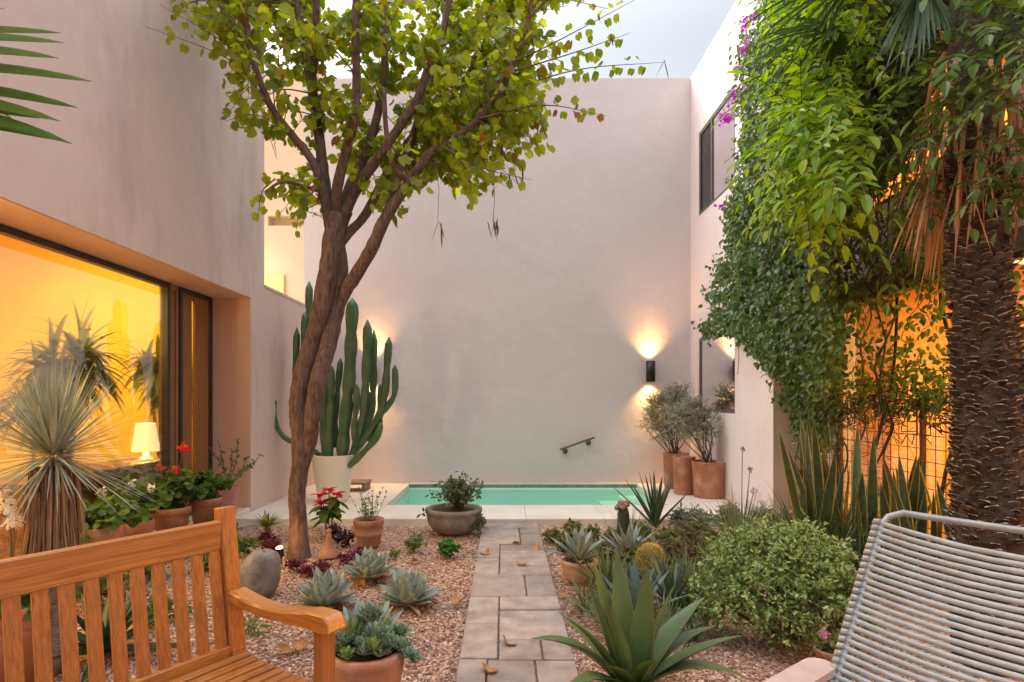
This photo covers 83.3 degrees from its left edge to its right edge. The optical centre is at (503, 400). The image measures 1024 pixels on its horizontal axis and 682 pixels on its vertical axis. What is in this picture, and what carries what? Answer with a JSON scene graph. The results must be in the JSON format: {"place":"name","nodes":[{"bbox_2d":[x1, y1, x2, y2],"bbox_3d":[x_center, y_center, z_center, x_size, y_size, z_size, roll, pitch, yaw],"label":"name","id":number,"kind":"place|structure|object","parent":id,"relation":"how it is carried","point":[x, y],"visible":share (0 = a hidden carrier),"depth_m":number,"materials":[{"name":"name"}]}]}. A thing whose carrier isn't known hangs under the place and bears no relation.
{"place":"outdoors","nodes":[
{"label":"outdoors","id":0,"kind":"place"},
{"bbox_2d":[236,483,750,524],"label":"pool deck","id":1,"kind":"structure","parent":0,"point":[390,512],"depth_m":6.79,"materials":[{"name":"stone"}]},
{"bbox_2d":[275,281,398,502],"bbox_3d":[-2.191,-0.146,7.447,1.615,2.892,0.549,0,0,12],"label":"potted cactus","id":2,"kind":"object","parent":1,"relation":"on","point":[331,468],"visible":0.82,"depth_m":7.40,"materials":[{"name":"plant"}]},
{"bbox_2d":[351,479,371,491],"bbox_3d":[-2.193,1.236,8.350,0.480,0.129,0.392,0,0,0],"label":"bench","id":3,"kind":"object","parent":1,"relation":"on","point":[365,484],"visible":0.46,"depth_m":8.30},
{"bbox_2d":[304,78,690,503],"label":"garden wall","id":4,"kind":"structure","parent":1,"relation":"on","point":[541,329],"depth_m":9.00,"materials":[{"name":"paint"}]},
{"bbox_2d":[560,437,594,453],"bbox_3d":[1.141,0.699,8.949,0.542,0.270,0.104,0,0,0],"label":"handrail","id":5,"kind":"object","parent":4,"relation":"attached to","point":[587,441],"visible":1,"depth_m":8.90,"materials":[{"name":"metal"}]},
{"bbox_2d":[646,361,654,381],"bbox_3d":[2.269,-0.445,8.912,0.140,0.320,0.175,0,0,0],"label":"wall lamp","id":6,"kind":"object","parent":4,"relation":"attached to","point":[650,371],"visible":1,"depth_m":8.83,"materials":[{"name":"black metal"}]},
{"bbox_2d":[395,488,649,504],"bbox_3d":[0.300,1.530,8.018,3.520,0.360,1.717,0,0,0],"label":"pool basin","id":7,"kind":"object","parent":1,"relation":"in","point":[498,498],"visible":0.12,"depth_m":8.88,"materials":[{"name":"liquid"}]},
{"bbox_2d":[409,485,636,487],"bbox_3d":[0.300,1.776,8.940,3.520,0.947,0.120,0,0,0],"label":"pool waterline","id":8,"kind":"object","parent":1,"relation":"attached to","point":[538,486],"visible":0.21,"depth_m":8.88,"materials":[{"name":"stone"}]},
{"bbox_2d":[409,483,636,484],"bbox_3d":[0.300,1.294,8.937,3.520,0.017,0.126,0,0,0],"label":"pool coping","id":9,"kind":"object","parent":1,"relation":"on","point":[533,484],"visible":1,"depth_m":8.87,"materials":[{"name":"stone"}]},
{"bbox_2d":[634,377,697,488],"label":"potted shrub","id":10,"kind":"object","parent":1,"relation":"on","point":[670,454],"visible":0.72,"depth_m":8.47,"materials":[{"name":"green plant"}]},
{"bbox_2d":[673,455,695,494],"bbox_3d":[2.507,1.040,8.000,0.306,0.520,0.306,0,0,0],"label":"terracotta pot","id":11,"kind":"object","parent":1,"relation":"on","point":[682,474],"visible":0.91,"depth_m":7.88,"materials":[{"name":"ceramic"}]},
{"bbox_2d":[654,390,724,498],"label":"potted shrub","id":12,"kind":"object","parent":1,"relation":"on","point":[708,476],"visible":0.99,"depth_m":7.66,"materials":[{"name":"green plant"}]},
{"bbox_2d":[264,0,735,77],"label":"sky","id":13,"kind":"structure","parent":0,"point":[679,33],"materials":[{"name":"white"}]},
{"bbox_2d":[455,522,577,681],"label":"path","id":14,"kind":"structure","parent":0,"point":[524,619],"depth_m":3.57,"materials":[{"name":"stone"}]},
{"bbox_2d":[483,662,497,671],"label":"fallen leaf","id":15,"kind":"object","parent":14,"relation":"on","point":[485,666],"visible":1,"depth_m":2.84,"materials":[{"name":"plant"}]},
{"bbox_2d":[531,542,539,549],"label":"fallen leaf","id":16,"kind":"object","parent":14,"relation":"on","point":[534,547],"visible":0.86,"depth_m":5.21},
{"bbox_2d":[394,490,644,504],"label":"water","id":17,"kind":"structure","parent":0,"point":[530,496],"depth_m":8.17,"materials":[{"name":"liquid"}]},
{"bbox_2d":[53,525,1023,681],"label":"ground","id":18,"kind":"structure","parent":0,"point":[763,648],"depth_m":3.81,"materials":[{"name":"gravel"}]},
{"bbox_2d":[0,485,50,681],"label":"potted geranium","id":19,"kind":"object","parent":18,"relation":"on","point":[26,631],"visible":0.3,"depth_m":2.71,"materials":[{"name":"ceramic"}]},
{"bbox_2d":[0,8,92,143],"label":"spineless yucca","id":20,"kind":"object","parent":18,"relation":"on","point":[8,123],"visible":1,"depth_m":2.37,"materials":[{"name":"green leaf"},{"name":"bark"}]},
{"bbox_2d":[0,351,175,676],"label":"yucca","id":21,"kind":"object","parent":18,"relation":"on","point":[55,502],"visible":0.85,"depth_m":2.82,"materials":[{"name":"plant"}]},
{"bbox_2d":[58,323,139,418],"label":"indoor plant","id":22,"kind":"object","parent":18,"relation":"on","point":[96,358],"visible":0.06,"depth_m":4.85,"materials":[{"name":"green plant"}]},
{"bbox_2d":[75,572,129,608],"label":"plant","id":23,"kind":"object","parent":18,"relation":"on","point":[103,584],"visible":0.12,"depth_m":3.74,"materials":[{"name":"green plant"}]},
{"bbox_2d":[79,494,157,593],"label":"potted geranium","id":24,"kind":"object","parent":18,"relation":"on","point":[109,524],"visible":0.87,"depth_m":4.06,"materials":[{"name":"plant"}]},
{"bbox_2d":[52,573,190,681],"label":"agave","id":25,"kind":"object","parent":18,"relation":"on","point":[82,645],"visible":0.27,"depth_m":3.04,"materials":[{"name":"plant"}]},
{"bbox_2d":[144,562,166,579],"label":"plant","id":26,"kind":"object","parent":18,"relation":"on","point":[148,570],"visible":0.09,"depth_m":4.29,"materials":[{"name":"green plant"}]},
{"bbox_2d":[0,0,324,594],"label":"house","id":27,"kind":"structure","parent":18,"relation":"on","point":[128,211],"depth_m":5.10,"materials":[{"name":"paint"}]},
{"bbox_2d":[0,224,169,558],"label":"sliding window","id":28,"kind":"structure","parent":27,"relation":"in","point":[51,293],"depth_m":4.75,"materials":[{"name":"yellow glass"}]},
{"bbox_2d":[87,473,172,536],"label":"potted geranium","id":29,"kind":"object","parent":27,"relation":"on","point":[149,526],"visible":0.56,"depth_m":4.70,"materials":[{"name":"plant"}]},
{"bbox_2d":[143,442,207,530],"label":"potted geranium","id":30,"kind":"object","parent":27,"relation":"on","point":[176,512],"visible":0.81,"depth_m":5.30,"materials":[{"name":"plant"}]},
{"bbox_2d":[179,467,236,523],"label":"potted geranium","id":31,"kind":"object","parent":27,"relation":"on","point":[205,507],"visible":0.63,"depth_m":5.68,"materials":[{"name":"plant"}]},
{"bbox_2d":[209,438,263,512],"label":"potted plant","id":32,"kind":"object","parent":27,"relation":"on","point":[230,497],"visible":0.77,"depth_m":6.33,"materials":[{"name":"green plant"}]},
{"bbox_2d":[264,274,284,293],"bbox_3d":[-3.930,-1.700,9.867,0.340,0.900,0.053,0,0,0],"label":"window","id":33,"kind":"structure","parent":27,"relation":"in","point":[275,281],"depth_m":9.84,"materials":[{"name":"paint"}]},
{"bbox_2d":[146,593,192,620],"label":"plant","id":34,"kind":"object","parent":18,"relation":"on","point":[150,611],"visible":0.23,"depth_m":3.52,"materials":[{"name":"green plant"}]},
{"bbox_2d":[0,505,346,681],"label":"garden bench","id":35,"kind":"object","parent":18,"relation":"on","point":[39,575],"visible":1,"depth_m":1.89,"materials":[{"name":"brown wood"}]},
{"bbox_2d":[186,553,208,570],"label":"plant","id":36,"kind":"object","parent":18,"relation":"on","point":[205,564],"visible":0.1,"depth_m":4.55,"materials":[{"name":"green plant"}]},
{"bbox_2d":[237,535,262,554],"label":"plant","id":37,"kind":"object","parent":18,"relation":"on","point":[247,543],"visible":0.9,"depth_m":4.99,"materials":[{"name":"green plant"}]},
{"bbox_2d":[244,616,272,638],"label":"plant","id":38,"kind":"object","parent":18,"relation":"on","point":[249,625],"visible":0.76,"depth_m":3.34,"materials":[{"name":"green plant"}]},
{"bbox_2d":[240,548,280,597],"bbox_3d":[-1.699,1.210,3.980,0.301,0.365,0.218,0,0,0],"label":"boulder","id":39,"kind":"object","parent":18,"relation":"on","point":[260,572],"visible":0.69,"depth_m":3.90,"materials":[{"name":"stone"}]},
{"bbox_2d":[246,510,283,535],"bbox_3d":[-2.299,1.211,5.612,0.354,0.277,0.389,0,0,-32],"label":"bromeliad","id":40,"kind":"object","parent":18,"relation":"on","point":[266,523],"visible":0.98,"depth_m":5.58,"materials":[{"name":"plant"}]},
{"bbox_2d":[255,528,281,550],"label":"ground cover","id":41,"kind":"object","parent":18,"relation":"on","point":[273,544],"visible":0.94,"depth_m":5.23,"materials":[{"name":"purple plant"}]},
{"bbox_2d":[276,545,283,563],"bbox_3d":[-1.859,1.290,4.785,0.060,0.160,0.079,0,0,0],"label":"garden spotlight","id":42,"kind":"object","parent":18,"relation":"on","point":[280,550],"visible":0.86,"depth_m":4.77,"materials":[{"name":"black metal"}]},
{"bbox_2d":[279,643,292,652],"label":"fallen leaf","id":43,"kind":"object","parent":18,"relation":"on","point":[284,648],"visible":1,"depth_m":3.07,"materials":[{"name":"plant"}]},
{"bbox_2d":[291,638,306,649],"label":"fallen leaf","id":44,"kind":"object","parent":18,"relation":"on","point":[299,645],"visible":1,"depth_m":3.12,"materials":[{"name":"plant"}]},
{"bbox_2d":[284,547,363,576],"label":"ground cover","id":45,"kind":"object","parent":18,"relation":"on","point":[305,568],"visible":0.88,"depth_m":4.60,"materials":[{"name":"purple plant"}]},
{"bbox_2d":[287,566,362,609],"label":"agave","id":46,"kind":"object","parent":18,"relation":"on","point":[327,589],"visible":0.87,"depth_m":3.69,"materials":[{"name":"plant"}]},
{"bbox_2d":[308,487,348,533],"bbox_3d":[-1.755,1.110,5.749,0.396,0.483,0.330,0,0,0],"label":"poinsettia","id":47,"kind":"object","parent":18,"relation":"on","point":[331,511],"visible":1,"depth_m":5.72,"materials":[{"name":"green plant"}]},
{"bbox_2d":[318,529,338,558],"bbox_3d":[-1.510,1.230,4.980,0.175,0.240,0.176,0,0,0],"label":"terracotta cone","id":48,"kind":"object","parent":18,"relation":"on","point":[329,551],"visible":0.95,"depth_m":4.94,"materials":[{"name":"ceramic"}]},
{"bbox_2d":[325,522,354,547],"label":"ground cover","id":49,"kind":"object","parent":18,"relation":"on","point":[339,533],"visible":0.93,"depth_m":5.36,"materials":[{"name":"purple plant"}]},
{"bbox_2d":[353,575,365,584],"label":"fallen leaf","id":50,"kind":"object","parent":18,"relation":"on","point":[360,581],"visible":0.93,"depth_m":4.21,"materials":[{"name":"plant"}]},
{"bbox_2d":[349,487,386,547],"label":"potted seedlings","id":51,"kind":"object","parent":18,"relation":"on","point":[368,531],"visible":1,"depth_m":5.26,"materials":[{"name":"ceramic"}]},
{"bbox_2d":[341,546,397,586],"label":"agave","id":52,"kind":"object","parent":18,"relation":"on","point":[371,563],"visible":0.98,"depth_m":4.28,"materials":[{"name":"plant"}]},
{"bbox_2d":[337,599,415,636],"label":"agave","id":53,"kind":"object","parent":18,"relation":"on","point":[347,613],"visible":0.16,"depth_m":3.19,"materials":[{"name":"plant"}]},
{"bbox_2d":[335,601,423,681],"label":"succulent bowl","id":54,"kind":"object","parent":18,"relation":"on","point":[371,645],"visible":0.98,"depth_m":2.52,"materials":[{"name":"ceramic"}]},
{"bbox_2d":[389,547,400,557],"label":"plant","id":55,"kind":"object","parent":18,"relation":"on","point":[394,553],"visible":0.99,"depth_m":4.95,"materials":[{"name":"green plant"}]},
{"bbox_2d":[146,0,668,560],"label":"orchid tree","id":56,"kind":"object","parent":18,"relation":"on","point":[458,124],"visible":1,"depth_m":4.85,"materials":[{"name":"green plant"}]},
{"bbox_2d":[376,567,442,616],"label":"agave","id":57,"kind":"object","parent":18,"relation":"on","point":[410,589],"visible":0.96,"depth_m":3.73,"materials":[{"name":"plant"}]},
{"bbox_2d":[403,533,426,552],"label":"plant","id":58,"kind":"object","parent":18,"relation":"on","point":[413,544],"visible":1,"depth_m":5.14,"materials":[{"name":"green plant"}]},
{"bbox_2d":[437,538,463,558],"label":"plant","id":59,"kind":"object","parent":18,"relation":"on","point":[446,547],"visible":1,"depth_m":4.92,"materials":[{"name":"green plant"}]},
{"bbox_2d":[416,471,487,535],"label":"potted shrub","id":60,"kind":"object","parent":18,"relation":"on","point":[455,516],"visible":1,"depth_m":5.75,"materials":[{"name":"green plant"}]},
{"bbox_2d":[452,596,466,603],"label":"fallen leaf","id":61,"kind":"object","parent":18,"relation":"on","point":[456,599],"visible":1,"depth_m":3.80,"materials":[{"name":"plant"}]},
{"bbox_2d":[558,590,566,595],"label":"fallen leaf","id":62,"kind":"object","parent":18,"relation":"on","point":[561,592],"visible":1,"depth_m":3.96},
{"bbox_2d":[541,517,601,550],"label":"ground cover","id":63,"kind":"object","parent":18,"relation":"on","point":[554,533],"visible":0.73,"depth_m":5.50,"materials":[{"name":"green plant"}]},
{"bbox_2d":[544,525,606,583],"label":"potted agave","id":64,"kind":"object","parent":18,"relation":"on","point":[579,542],"visible":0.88,"depth_m":4.24,"materials":[{"name":"plant"}]},
{"bbox_2d":[549,565,605,613],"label":"strap leaf clump","id":65,"kind":"object","parent":18,"relation":"on","point":[585,604],"visible":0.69,"depth_m":3.72,"materials":[{"name":"plant"}]},
{"bbox_2d":[587,538,612,558],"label":"strap leaf clump","id":66,"kind":"object","parent":18,"relation":"on","point":[591,553],"visible":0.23,"depth_m":4.79,"materials":[{"name":"plant"}]},
{"bbox_2d":[566,547,639,592],"bbox_3d":[0.678,1.161,3.955,0.622,0.349,0.582,0,0,-36],"label":"aloe","id":67,"kind":"object","parent":18,"relation":"on","point":[606,570],"visible":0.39,"depth_m":3.97,"materials":[{"name":"green plant"}]},
{"bbox_2d":[566,575,654,633],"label":"strap leaf clump","id":68,"kind":"object","parent":18,"relation":"on","point":[594,618],"visible":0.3,"depth_m":3.40,"materials":[{"name":"plant"}]},
{"bbox_2d":[614,500,629,544],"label":"crested cactus","id":69,"kind":"object","parent":18,"relation":"on","point":[623,517],"visible":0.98,"depth_m":5.26,"materials":[{"name":"plant"}]},
{"bbox_2d":[599,521,660,553],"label":"agave","id":70,"kind":"object","parent":18,"relation":"on","point":[630,538],"visible":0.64,"depth_m":4.88,"materials":[{"name":"plant"}]},
{"bbox_2d":[607,505,658,526],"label":"strap leaf clump","id":71,"kind":"object","parent":18,"relation":"on","point":[633,515],"visible":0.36,"depth_m":5.90,"materials":[{"name":"plant"}]},
{"bbox_2d":[587,557,689,610],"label":"agave","id":72,"kind":"object","parent":18,"relation":"on","point":[632,575],"visible":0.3,"depth_m":3.54,"materials":[{"name":"plant"}]},
{"bbox_2d":[531,548,747,681],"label":"agave","id":73,"kind":"object","parent":18,"relation":"on","point":[642,645],"visible":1,"depth_m":2.58,"materials":[{"name":"plant"}]},
{"bbox_2d":[612,471,685,527],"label":"spiky agave","id":74,"kind":"object","parent":18,"relation":"on","point":[657,501],"visible":1,"depth_m":6.01,"materials":[{"name":"plant"}]},
{"bbox_2d":[634,542,665,570],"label":"golden cactus","id":75,"kind":"object","parent":18,"relation":"on","point":[642,552],"visible":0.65,"depth_m":4.50,"materials":[{"name":"plant"}]},
{"bbox_2d":[632,543,690,575],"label":"strap leaf clump","id":76,"kind":"object","parent":18,"relation":"on","point":[650,564],"visible":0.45,"depth_m":4.35,"materials":[{"name":"plant"}]},
{"bbox_2d":[568,516,756,614],"bbox_3d":[1.289,1.260,4.818,1.420,0.301,2.198,0,0,33],"label":"ground cover","id":77,"kind":"object","parent":18,"relation":"on","point":[668,534],"visible":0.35,"depth_m":5.06,"materials":[{"name":"green plant"}]},
{"bbox_2d":[630,585,717,648],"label":"strap leaf clump","id":78,"kind":"object","parent":18,"relation":"on","point":[667,616],"visible":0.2,"depth_m":3.31,"materials":[{"name":"plant"}]},
{"bbox_2d":[637,550,716,618],"bbox_3d":[1.097,1.156,3.710,0.599,0.360,0.617,0,0,38],"label":"aloe","id":79,"kind":"object","parent":18,"relation":"on","point":[676,579],"visible":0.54,"depth_m":3.68,"materials":[{"name":"plant"}]},
{"bbox_2d":[657,527,712,572],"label":"ground cover","id":80,"kind":"object","parent":18,"relation":"on","point":[689,534],"visible":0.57,"depth_m":4.65,"materials":[{"name":"green plant"}]},
{"bbox_2d":[650,536,722,589],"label":"strap leaf clump","id":81,"kind":"object","parent":18,"relation":"on","point":[686,572],"visible":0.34,"depth_m":4.20,"materials":[{"name":"plant"}]},
{"bbox_2d":[670,553,729,597],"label":"strap leaf clump","id":82,"kind":"object","parent":18,"relation":"on","point":[699,572],"visible":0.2,"depth_m":3.94,"materials":[{"name":"plant"}]},
{"bbox_2d":[655,590,752,656],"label":"strap leaf clump","id":83,"kind":"object","parent":18,"relation":"on","point":[697,637],"visible":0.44,"depth_m":3.23,"materials":[{"name":"green plant"}]},
{"bbox_2d":[678,525,737,569],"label":"strap leaf clump","id":84,"kind":"object","parent":18,"relation":"on","point":[706,545],"visible":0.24,"depth_m":4.63,"materials":[{"name":"plant"}]},
{"bbox_2d":[666,498,794,534],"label":"ground cover","id":85,"kind":"object","parent":18,"relation":"on","point":[681,517],"visible":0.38,"depth_m":5.83,"materials":[{"name":"green plant"}]},
{"bbox_2d":[687,446,789,539],"bbox_3d":[2.170,0.880,5.276,1.215,0.942,1.140,0,0,0],"label":"society garlic","id":86,"kind":"object","parent":18,"relation":"on","point":[733,523],"visible":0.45,"depth_m":5.21,"materials":[{"name":"green plant"}]},
{"bbox_2d":[714,6,802,514],"bbox_3d":[2.785,-1.451,6.142,0.746,5.603,2.144,0,0,0],"label":"bougainvillea","id":87,"kind":"object","parent":18,"relation":"on","point":[727,118],"visible":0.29,"depth_m":6.40,"materials":[{"name":"green plant"}]},
{"bbox_2d":[735,507,798,549],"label":"strap leaf clump","id":88,"kind":"object","parent":18,"relation":"on","point":[766,522],"visible":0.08,"depth_m":5.03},
{"bbox_2d":[750,486,802,526],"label":"strap leaf clump","id":89,"kind":"object","parent":18,"relation":"on","point":[789,502],"visible":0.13,"depth_m":5.62,"materials":[{"name":"plant"}]},
{"bbox_2d":[685,511,886,656],"bbox_3d":[1.593,1.004,3.237,1.066,0.712,0.843,0,0,0],"label":"variegated shrub","id":90,"kind":"object","parent":18,"relation":"on","point":[782,559],"visible":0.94,"depth_m":3.14,"materials":[{"name":"green plant"}]},
{"bbox_2d":[709,472,922,579],"bbox_3d":[2.395,0.935,4.399,1.533,0.830,1.590,0,0,0],"label":"strap leaf clump","id":91,"kind":"object","parent":18,"relation":"on","point":[832,529],"visible":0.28,"depth_m":4.25,"materials":[{"name":"green plant"}]},
{"bbox_2d":[712,0,929,447],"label":"trumpet vine","id":92,"kind":"object","parent":18,"relation":"on","point":[816,170],"visible":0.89,"depth_m":3.40,"materials":[{"name":"green plant"}]},
{"bbox_2d":[779,417,863,549],"bbox_3d":[2.650,0.741,4.672,0.591,1.222,0.864,0,0,13],"label":"snake plant","id":93,"kind":"object","parent":18,"relation":"on","point":[813,464],"visible":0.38,"depth_m":4.81,"materials":[{"name":"green plant"}]},
{"bbox_2d":[813,629,844,676],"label":"potted plant","id":94,"kind":"object","parent":18,"relation":"on","point":[824,650],"visible":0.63,"depth_m":2.83,"materials":[{"name":"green plant"}]},
{"bbox_2d":[691,0,1023,580],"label":"house","id":95,"kind":"structure","parent":18,"relation":"on","point":[754,421],"depth_m":7.01,"materials":[{"name":"paint"}]},
{"bbox_2d":[699,333,734,413],"bbox_3d":[2.949,-0.375,7.945,0.042,1.090,1.350,0,0,0],"label":"window","id":96,"kind":"structure","parent":95,"relation":"in","point":[717,361],"depth_m":7.89,"materials":[{"name":"glass"}]},
{"bbox_2d":[699,88,734,215],"bbox_3d":[2.949,-3.370,7.945,0.042,1.240,1.350,0,0,0],"label":"window","id":97,"kind":"structure","parent":95,"relation":"in","point":[715,144],"depth_m":8.00,"materials":[{"name":"glass"}]},
{"bbox_2d":[690,0,948,553],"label":"climbing vine","id":98,"kind":"object","parent":95,"relation":"attached to","point":[815,336],"visible":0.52,"depth_m":5.12,"materials":[{"name":"green plant"}]},
{"bbox_2d":[836,249,1023,550],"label":"window","id":99,"kind":"structure","parent":95,"relation":"in","point":[940,441],"depth_m":4.78,"materials":[{"name":"orange glass"}]},
{"bbox_2d":[865,29,1016,213],"bbox_3d":[3.329,-2.450,4.625,0.042,1.500,1.850,0,0,0],"label":"window","id":100,"kind":"structure","parent":95,"relation":"in","point":[886,198],"depth_m":4.72,"materials":[{"name":"orange glass"}]},
{"bbox_2d":[804,513,937,609],"bbox_3d":[2.414,1.093,3.997,1.126,0.614,1.085,0,0,-21],"label":"strap leaf clump","id":101,"kind":"object","parent":18,"relation":"on","point":[874,564],"visible":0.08,"depth_m":3.94,"materials":[{"name":"green plant"}]},
{"bbox_2d":[737,0,1023,677],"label":"fan palm","id":102,"kind":"object","parent":18,"relation":"on","point":[985,368],"visible":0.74,"depth_m":2.91,"materials":[{"name":"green plant"}]},
{"bbox_2d":[818,390,948,574],"bbox_3d":[3.232,0.635,4.450,0.035,1.430,3.030,0,0,0],"label":"trellis","id":103,"kind":"object","parent":18,"relation":"on","point":[922,447],"visible":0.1,"depth_m":4.50,"materials":[{"name":"metal"}]},
{"bbox_2d":[818,425,949,569],"bbox_3d":[2.915,0.768,4.517,0.946,1.171,0.671,0,0,9],"label":"snake plant","id":104,"kind":"object","parent":18,"relation":"on","point":[857,477],"visible":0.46,"depth_m":4.46,"materials":[{"name":"green plant"}]},
{"bbox_2d":[855,453,927,579],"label":"snake plant","id":105,"kind":"object","parent":18,"relation":"on","point":[910,495],"visible":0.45,"depth_m":4.20,"materials":[{"name":"green plant"}]},
{"bbox_2d":[764,510,1023,681],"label":"cord chair","id":106,"kind":"object","parent":18,"relation":"on","point":[813,670],"visible":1,"depth_m":1.70,"materials":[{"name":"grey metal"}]},
{"bbox_2d":[801,0,1023,587],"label":"creeper","id":107,"kind":"object","parent":18,"relation":"on","point":[939,400],"visible":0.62,"depth_m":3.19,"materials":[{"name":"green plant"}]},
{"bbox_2d":[889,459,952,595],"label":"snake plant","id":108,"kind":"object","parent":18,"relation":"on","point":[936,531],"visible":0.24,"depth_m":4.02,"materials":[{"name":"green plant"}]}
]}

